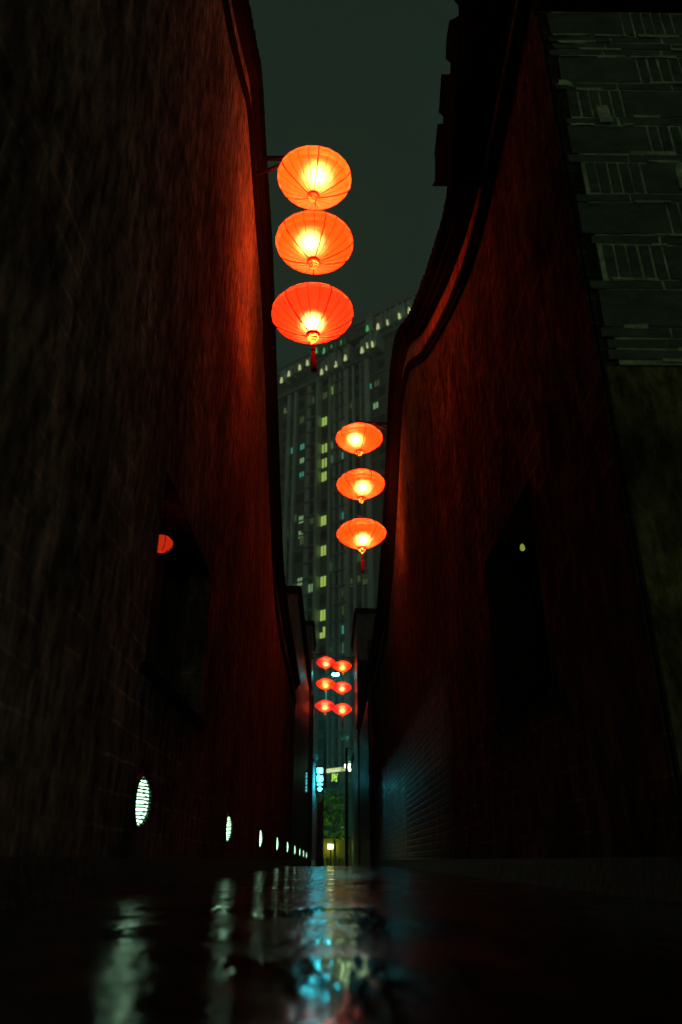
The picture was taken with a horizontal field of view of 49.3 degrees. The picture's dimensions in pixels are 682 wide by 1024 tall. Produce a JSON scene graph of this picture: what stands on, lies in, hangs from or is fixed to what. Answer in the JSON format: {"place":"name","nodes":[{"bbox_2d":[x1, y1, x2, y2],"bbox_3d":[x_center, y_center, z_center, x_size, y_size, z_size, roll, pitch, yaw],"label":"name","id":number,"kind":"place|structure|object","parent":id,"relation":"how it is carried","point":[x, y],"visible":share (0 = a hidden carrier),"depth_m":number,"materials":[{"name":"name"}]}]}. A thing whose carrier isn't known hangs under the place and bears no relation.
{"place":"outdoors","nodes":[
{"label":"outdoors","id":0,"kind":"place"},
{"bbox_2d":[0,865,681,1023],"bbox_3d":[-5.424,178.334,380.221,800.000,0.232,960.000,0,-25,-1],"label":"ground","id":1,"kind":"structure","parent":0,"point":[312,944],"depth_m":1.06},
{"bbox_2d":[0,0,299,909],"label":"alley wall","id":2,"kind":"structure","parent":1,"relation":"on","point":[138,376],"depth_m":3.31,"materials":[{"name":"red paint"}]},
{"bbox_2d":[131,774,151,828],"bbox_3d":[-0.892,1.303,3.353,0.068,0.233,0.233,0,-25,-1],"label":"wall light","id":3,"kind":"object","parent":2,"relation":"attached to","point":[141,801],"visible":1,"depth_m":3.29,"materials":[{"name":"white glass"}]},
{"bbox_2d":[157,507,173,553],"bbox_3d":[-1.020,0.100,4.266,0.140,0.280,0.132,0,-25,-1],"label":"lantern","id":4,"kind":"object","parent":2,"relation":"attached to","point":[165,543],"visible":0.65,"depth_m":4.19,"materials":[{"name":"red paper"}]},
{"bbox_2d":[141,518,204,730],"bbox_3d":[-1.017,0.602,4.397,0.245,1.080,1.700,0,-25,-1],"label":"window","id":5,"kind":"structure","parent":2,"relation":"in","point":[160,666],"depth_m":4.80,"materials":[{"name":"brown wood"}]},
{"bbox_2d":[224,813,232,843],"bbox_3d":[-0.932,2.627,6.178,0.068,0.233,0.233,0,-25,-1],"label":"wall light","id":6,"kind":"object","parent":2,"relation":"attached to","point":[228,822],"visible":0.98,"depth_m":6.11,"materials":[{"name":"white glass"}]},
{"bbox_2d":[258,828,263,848],"bbox_3d":[-0.973,3.950,9.003,0.068,0.233,0.233,0,-25,-1],"label":"wall light","id":7,"kind":"object","parent":2,"relation":"attached to","point":[260,837],"visible":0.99,"depth_m":8.94,"materials":[{"name":"white glass"}]},
{"bbox_2d":[255,156,284,175],"bbox_3d":[-0.573,-3.771,8.108,0.740,0.350,0.100,0,-25,-1],"label":"wall bracket","id":8,"kind":"object","parent":2,"relation":"attached to","point":[270,158],"depth_m":8.11,"materials":[{"name":"black metal"}]},
{"bbox_2d":[277,145,351,209],"bbox_3d":[-0.288,-3.568,8.017,0.809,0.698,0.808,2,-24,0],"label":"hanging lantern","id":9,"kind":"object","parent":8,"relation":"hanging from","point":[308,176],"visible":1,"depth_m":7.83,"materials":[{"name":"orange paper"}]},
{"bbox_3d":[-0.273,-3.141,7.817,0.007,0.358,0.008,0,-25,-1],"label":"cord","id":10,"kind":"object","parent":9,"relation":"hanging from","visible":0},
{"bbox_2d":[275,210,353,273],"bbox_3d":[-0.273,-2.728,7.622,0.809,0.698,0.805,6,-27,-9],"label":"hanging lantern","id":11,"kind":"object","parent":10,"relation":"hanging from","point":[315,241],"visible":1,"depth_m":7.43,"materials":[{"name":"orange paper"}]},
{"bbox_3d":[-0.278,-2.304,7.425,0.007,0.351,0.008,0,-25,-1],"label":"cord","id":12,"kind":"object","parent":11,"relation":"hanging from","visible":0},
{"bbox_2d":[271,282,353,372],"bbox_3d":[-0.270,-1.759,7.166,0.809,0.998,0.807,7,-27,-19],"label":"hanging lantern","id":13,"kind":"object","parent":12,"relation":"hanging from","point":[312,313],"visible":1,"depth_m":7.03,"materials":[{"name":"paper"}]},
{"bbox_2d":[275,836,278,851],"bbox_3d":[-1.013,5.273,11.828,0.068,0.233,0.233,0,-25,-1],"label":"wall light","id":14,"kind":"object","parent":2,"relation":"attached to","point":[276,843],"visible":0.99,"depth_m":11.76,"materials":[{"name":"white glass"}]},
{"bbox_2d":[286,840,288,852],"bbox_3d":[-1.053,6.597,14.653,0.068,0.233,0.233,0,-25,-1],"label":"wall light","id":15,"kind":"object","parent":2,"relation":"attached to","point":[287,846],"visible":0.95,"depth_m":14.59,"materials":[{"name":"white glass"}]},
{"bbox_2d":[286,586,311,866],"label":"row house","id":16,"kind":"structure","parent":1,"relation":"on","point":[301,743],"depth_m":20.56,"materials":[{"name":"tile"}]},
{"bbox_2d":[305,771,307,792],"bbox_3d":[-1.167,9.084,25.015,0.090,0.710,0.062,0,-25,-1],"label":"blade sign","id":17,"kind":"object","parent":16,"relation":"attached to","point":[306,781],"visible":0.97,"depth_m":25.00,"materials":[{"name":"blue plastic"}]},
{"bbox_2d":[305,620,315,865],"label":"row house","id":18,"kind":"structure","parent":1,"relation":"on","point":[310,632],"depth_m":30.28,"materials":[{"name":"tile"}]},
{"bbox_2d":[309,695,313,865],"bbox_3d":[-1.112,9.989,27.994,0.124,6.100,0.124,0,-25,-1],"label":"drain pipe","id":19,"kind":"object","parent":18,"relation":"attached to","point":[311,782],"visible":0.98,"depth_m":27.90,"materials":[{"name":"paint"}]},
{"bbox_3d":[-0.886,6.018,30.962,0.658,0.310,0.100,0,-25,-1],"label":"wall bracket","id":20,"kind":"object","parent":18,"relation":"attached to","visible":0},
{"bbox_2d":[316,655,335,670],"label":"hanging lantern","id":21,"kind":"object","parent":20,"relation":"hanging from","point":[325,662],"visible":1,"depth_m":30.62,"materials":[{"name":"red paper"}]},
{"bbox_2d":[311,750,317,865],"bbox_3d":[-3.971,17.301,44.076,5.280,6.900,9.400,0,-25,-1],"label":"shop front","id":22,"kind":"object","parent":1,"relation":"on","point":[315,757],"visible":0.12,"depth_m":39.67,"materials":[{"name":"teal"}]},
{"bbox_2d":[315,765,323,865],"bbox_3d":[-1.139,15.954,39.010,0.478,5.041,0.270,0,-25,-1],"label":"lightbox sign","id":23,"kind":"object","parent":1,"relation":"on","point":[319,779],"visible":0.96,"depth_m":39.53,"materials":[{"name":"blue plastic"}]},
{"bbox_2d":[316,798,323,865],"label":"gate pillar","id":24,"kind":"structure","parent":1,"relation":"on","point":[320,828],"depth_m":34.91,"materials":[{"name":"stone"}]},
{"bbox_2d":[328,844,332,865],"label":"bollard lamp","id":25,"kind":"object","parent":1,"relation":"on","point":[330,846],"visible":0.65,"depth_m":49.23,"materials":[{"name":"white metal"}]},
{"bbox_2d":[323,672,338,836],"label":"street lamp","id":26,"kind":"object","parent":1,"relation":"on","point":[325,730],"visible":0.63,"depth_m":54.89,"materials":[{"name":"black metal"}]},
{"bbox_2d":[312,768,351,864],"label":"street building","id":27,"kind":"structure","parent":1,"relation":"on","point":[334,787],"depth_m":62.25,"materials":[{"name":"stone"}]},
{"bbox_2d":[317,793,331,811],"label":"window","id":28,"kind":"structure","parent":27,"relation":"in","point":[327,793],"depth_m":61.99,"materials":[{"name":"black glass"}]},
{"bbox_2d":[326,767,344,772],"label":"strip sign","id":29,"kind":"object","parent":27,"relation":"attached to","point":[331,770],"visible":0.84,"depth_m":62.59,"materials":[{"name":"grey"}]},
{"bbox_2d":[330,773,338,782],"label":"character sign","id":30,"kind":"object","parent":29,"relation":"hanging from","point":[334,778],"visible":1,"depth_m":62.30,"materials":[{"name":"green"}]},
{"bbox_2d":[336,793,349,813],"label":"window","id":31,"kind":"structure","parent":27,"relation":"in","point":[342,805],"depth_m":61.82,"materials":[{"name":"black glass"}]},
{"bbox_2d":[314,837,351,865],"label":"garden wall","id":32,"kind":"structure","parent":1,"relation":"on","point":[340,848],"depth_m":49.60,"materials":[{"name":"stone"}]},
{"bbox_2d":[317,787,349,865],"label":"tree","id":33,"kind":"object","parent":1,"relation":"on","point":[332,795],"visible":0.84,"depth_m":46.16,"materials":[{"name":"green plant"}]},
{"bbox_2d":[337,733,353,828],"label":"dark tree","id":34,"kind":"object","parent":1,"relation":"on","point":[350,810],"visible":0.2,"depth_m":52.71,"materials":[{"name":"green plant"}]},
{"bbox_2d":[277,284,419,767],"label":"apartment tower","id":35,"kind":"structure","parent":1,"relation":"on","point":[347,383],"depth_m":135.57,"materials":[{"name":"grey concrete"}]},
{"bbox_2d":[295,554,299,562],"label":"window","id":36,"kind":"structure","parent":35,"relation":"in","point":[297,557],"depth_m":134.90,"materials":[{"name":"black glass"}]},
{"bbox_2d":[297,576,302,585],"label":"window","id":37,"kind":"structure","parent":35,"relation":"in","point":[299,578],"depth_m":132.55,"materials":[{"name":"grey"}]},
{"bbox_2d":[298,515,303,524],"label":"window","id":38,"kind":"structure","parent":35,"relation":"in","point":[299,517],"depth_m":137.79,"materials":[{"name":"grey"}]},
{"bbox_2d":[298,529,303,539],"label":"window","id":39,"kind":"structure","parent":35,"relation":"in","point":[300,532],"depth_m":136.52,"materials":[{"name":"grey glass"}]},
{"bbox_2d":[299,471,303,479],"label":"window","id":40,"kind":"structure","parent":35,"relation":"in","point":[301,474],"depth_m":141.85,"materials":[{"name":"teal glass"}]},
{"bbox_2d":[299,536,303,545],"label":"window","id":41,"kind":"structure","parent":35,"relation":"in","point":[300,540],"depth_m":135.77,"materials":[{"name":"grey glass"}]},
{"bbox_2d":[299,456,304,465],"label":"window","id":42,"kind":"structure","parent":35,"relation":"in","point":[301,460],"depth_m":143.14,"materials":[{"name":"grey"}]},
{"bbox_2d":[299,415,304,423],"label":"window","id":43,"kind":"structure","parent":35,"relation":"in","point":[302,418],"depth_m":147.25,"materials":[{"name":"grey"}]},
{"bbox_2d":[300,442,304,451],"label":"window","id":44,"kind":"structure","parent":35,"relation":"in","point":[302,446],"depth_m":144.42,"materials":[{"name":"teal glass"}]},
{"bbox_2d":[308,583,312,592],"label":"window","id":45,"kind":"structure","parent":35,"relation":"in","point":[310,590],"depth_m":130.36,"materials":[{"name":"grey"}]},
{"bbox_2d":[309,550,312,558],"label":"window","id":46,"kind":"structure","parent":35,"relation":"in","point":[311,551],"depth_m":133.10,"materials":[{"name":"black glass"}]},
{"bbox_2d":[309,565,312,574],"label":"window","id":47,"kind":"structure","parent":35,"relation":"in","point":[310,567],"depth_m":131.84,"materials":[{"name":"black glass"}]},
{"bbox_2d":[310,505,313,512],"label":"window","id":48,"kind":"structure","parent":35,"relation":"in","point":[312,506],"depth_m":136.89,"materials":[{"name":"black glass"}]},
{"bbox_2d":[319,609,325,621],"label":"window","id":49,"kind":"structure","parent":35,"relation":"in","point":[322,613],"depth_m":126.48,"materials":[{"name":"yellow glass"}]},
{"bbox_2d":[319,626,325,639],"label":"window","id":50,"kind":"structure","parent":35,"relation":"in","point":[322,630],"depth_m":125.17,"materials":[{"name":"yellow glass"}]},
{"bbox_2d":[320,514,326,526],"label":"window","id":51,"kind":"structure","parent":35,"relation":"in","point":[323,518],"depth_m":133.94,"materials":[{"name":"yellow glass"}]},
{"bbox_2d":[320,544,326,556],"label":"window","id":52,"kind":"structure","parent":35,"relation":"in","point":[323,549],"depth_m":131.45,"materials":[{"name":"yellow glass"}]},
{"bbox_2d":[320,575,326,587],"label":"window","id":53,"kind":"structure","parent":35,"relation":"in","point":[323,580],"depth_m":128.97,"materials":[{"name":"yellow glass"}]},
{"bbox_2d":[321,530,325,539],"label":"window","id":54,"kind":"structure","parent":35,"relation":"in","point":[323,534],"depth_m":132.77,"materials":[{"name":"black glass"}]},
{"bbox_2d":[321,470,326,482],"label":"window","id":55,"kind":"structure","parent":35,"relation":"in","point":[323,474],"depth_m":137.79,"materials":[{"name":"yellow glass"}]},
{"bbox_2d":[321,500,326,509],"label":"window","id":56,"kind":"structure","parent":35,"relation":"in","point":[324,503],"depth_m":135.31,"materials":[{"name":"black glass"}]},
{"bbox_2d":[321,442,327,453],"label":"window","id":57,"kind":"structure","parent":35,"relation":"in","point":[324,448],"depth_m":140.30,"materials":[{"name":"yellow glass"}]},
{"bbox_2d":[321,457,327,468],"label":"window","id":58,"kind":"structure","parent":35,"relation":"in","point":[324,462],"depth_m":138.96,"materials":[{"name":"yellow glass"}]},
{"bbox_2d":[322,415,327,426],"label":"window","id":59,"kind":"structure","parent":35,"relation":"in","point":[324,419],"depth_m":142.83,"materials":[{"name":"yellow glass"}]},
{"bbox_2d":[322,390,327,399],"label":"window","id":60,"kind":"structure","parent":35,"relation":"in","point":[325,394],"depth_m":145.39,"materials":[{"name":"grey"}]},
{"bbox_2d":[281,341,393,767],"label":"window","id":61,"kind":"structure","parent":35,"relation":"in","point":[381,391],"depth_m":135.36,"materials":[{"name":"black glass"}]},
{"bbox_2d":[357,574,360,584],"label":"window","id":62,"kind":"structure","parent":35,"relation":"in","point":[358,577],"depth_m":124.20,"materials":[{"name":"grey glass"}]},
{"bbox_2d":[357,552,360,562],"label":"window","id":63,"kind":"structure","parent":35,"relation":"in","point":[358,554],"depth_m":125.80,"materials":[{"name":"grey glass"}]},
{"bbox_2d":[362,574,366,585],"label":"window","id":64,"kind":"structure","parent":35,"relation":"in","point":[364,581],"depth_m":121.75,"materials":[{"name":"grey"}]},
{"bbox_2d":[373,401,378,409],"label":"window","id":65,"kind":"structure","parent":35,"relation":"in","point":[376,405],"depth_m":133.83,"materials":[{"name":"grey"}]},
{"bbox_2d":[374,378,379,386],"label":"window","id":66,"kind":"structure","parent":35,"relation":"in","point":[377,382],"depth_m":135.66,"materials":[{"name":"grey"}]},
{"bbox_2d":[345,747,353,865],"bbox_3d":[0.475,14.040,35.396,0.585,5.442,0.170,0,-25,-1],"label":"utility pole","id":67,"kind":"object","parent":1,"relation":"on","point":[346,810],"visible":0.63,"depth_m":35.34,"materials":[{"name":"black metal"}]},
{"bbox_2d":[350,752,354,865],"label":"corner house","id":68,"kind":"structure","parent":1,"relation":"on","point":[352,782],"depth_m":40.48,"materials":[{"name":"tile"}]},
{"bbox_2d":[356,683,369,865],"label":"row house","id":69,"kind":"structure","parent":1,"relation":"on","point":[362,724],"depth_m":22.70,"materials":[{"name":"tile"}]},
{"bbox_2d":[351,608,375,865],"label":"row house","id":70,"kind":"structure","parent":1,"relation":"on","point":[363,625],"depth_m":29.01,"materials":[{"name":"tile"}]},
{"bbox_3d":[0.285,6.254,31.420,0.626,0.310,0.100,0,-25,-1],"label":"wall bracket","id":71,"kind":"object","parent":70,"relation":"attached to","visible":0},
{"bbox_2d":[333,660,351,674],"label":"hanging lantern","id":72,"kind":"object","parent":71,"relation":"hanging from","point":[342,666],"visible":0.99,"depth_m":31.05,"materials":[{"name":"paper"}]},
{"bbox_2d":[365,0,681,902],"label":"alley wall","id":73,"kind":"structure","parent":1,"relation":"on","point":[529,714],"depth_m":3.98,"materials":[{"name":"paint"}]},
{"bbox_2d":[357,421,386,428],"bbox_3d":[0.602,-1.463,12.842,0.710,0.270,0.100,0,-25,-1],"label":"wall bracket","id":74,"kind":"object","parent":73,"relation":"attached to","point":[378,424],"depth_m":12.85,"materials":[{"name":"black metal"}]},
{"bbox_2d":[336,422,382,457],"bbox_3d":[0.313,-1.227,12.726,0.809,0.698,0.806,2,-26,-6],"label":"hanging lantern","id":75,"kind":"object","parent":74,"relation":"hanging from","point":[359,439],"visible":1,"depth_m":12.51,"materials":[{"name":"orange paper"}]},
{"bbox_2d":[492,526,556,729],"bbox_3d":[1.156,0.616,4.521,0.285,1.160,1.420,0,-25,-1],"label":"window","id":76,"kind":"structure","parent":73,"relation":"in","point":[538,677],"depth_m":4.93,"materials":[{"name":"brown wood"}]},
{"bbox_2d":[520,540,534,550],"bbox_3d":[1.212,0.214,4.775,0.132,0.076,0.034,0,-25,-1],"label":"recess lamp","id":77,"kind":"object","parent":73,"relation":"attached to","point":[522,547],"visible":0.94,"depth_m":4.77,"materials":[{"name":"yellow metal"}]},
{"bbox_2d":[249,0,458,371],"label":"sky","id":78,"kind":"structure","parent":0,"point":[359,80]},
{"bbox_3d":[0.330,-0.819,12.536,0.007,0.317,0.008,0,-25,-1],"label":"cord","id":79,"kind":"object","parent":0,"visible":0},
{"bbox_2d":[337,468,384,504],"bbox_3d":[0.331,-0.424,12.348,0.809,0.698,0.807,6,-27,-15],"label":"hanging lantern","id":80,"kind":"object","parent":79,"relation":"hanging from","point":[361,485],"visible":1,"depth_m":12.13,"materials":[{"name":"orange paper"}]},
{"bbox_3d":[0.330,-0.013,12.159,0.007,0.323,0.008,0,-25,-1],"label":"cord","id":81,"kind":"object","parent":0,"visible":0},
{"bbox_2d":[336,516,386,573],"bbox_3d":[0.336,0.518,11.904,0.809,0.997,0.808,11,-29,-24],"label":"hanging lantern","id":82,"kind":"object","parent":81,"relation":"hanging from","point":[361,534],"visible":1,"depth_m":11.74,"materials":[{"name":"orange paper"}]},
{"bbox_3d":[-0.630,6.683,30.654,0.007,0.317,0.008,0,-25,-1],"label":"cord","id":83,"kind":"object","parent":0,"visible":0},
{"bbox_2d":[316,676,334,691],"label":"hanging lantern","id":84,"kind":"object","parent":83,"relation":"hanging from","point":[325,684],"visible":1,"depth_m":30.24,"materials":[{"name":"red paper"}]},
{"bbox_3d":[-0.648,7.488,30.277,0.007,0.321,0.008,0,-25,-1],"label":"cord","id":85,"kind":"object","parent":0,"visible":0},
{"bbox_2d":[315,699,334,722],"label":"hanging lantern","id":86,"kind":"object","parent":85,"relation":"hanging from","point":[324,706],"visible":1,"depth_m":29.87,"materials":[{"name":"red paper"}]},
{"bbox_3d":[0.040,6.934,31.098,0.007,0.314,0.008,0,-25,-1],"label":"cord","id":87,"kind":"object","parent":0,"visible":0},
{"bbox_2d":[333,680,351,695],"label":"hanging lantern","id":88,"kind":"object","parent":87,"relation":"hanging from","point":[341,687],"visible":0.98,"depth_m":30.68,"materials":[{"name":"red paper"}]},
{"bbox_3d":[0.053,7.737,30.723,0.007,0.319,0.008,0,-25,-1],"label":"cord","id":89,"kind":"object","parent":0,"visible":0},
{"bbox_2d":[332,701,351,725],"bbox_3d":[0.051,8.268,30.473,0.809,0.995,0.808,15,-29,-28],"label":"hanging lantern","id":90,"kind":"object","parent":89,"relation":"hanging from","point":[342,709],"visible":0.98,"depth_m":30.30,"materials":[{"name":"red paper"}]}
]}

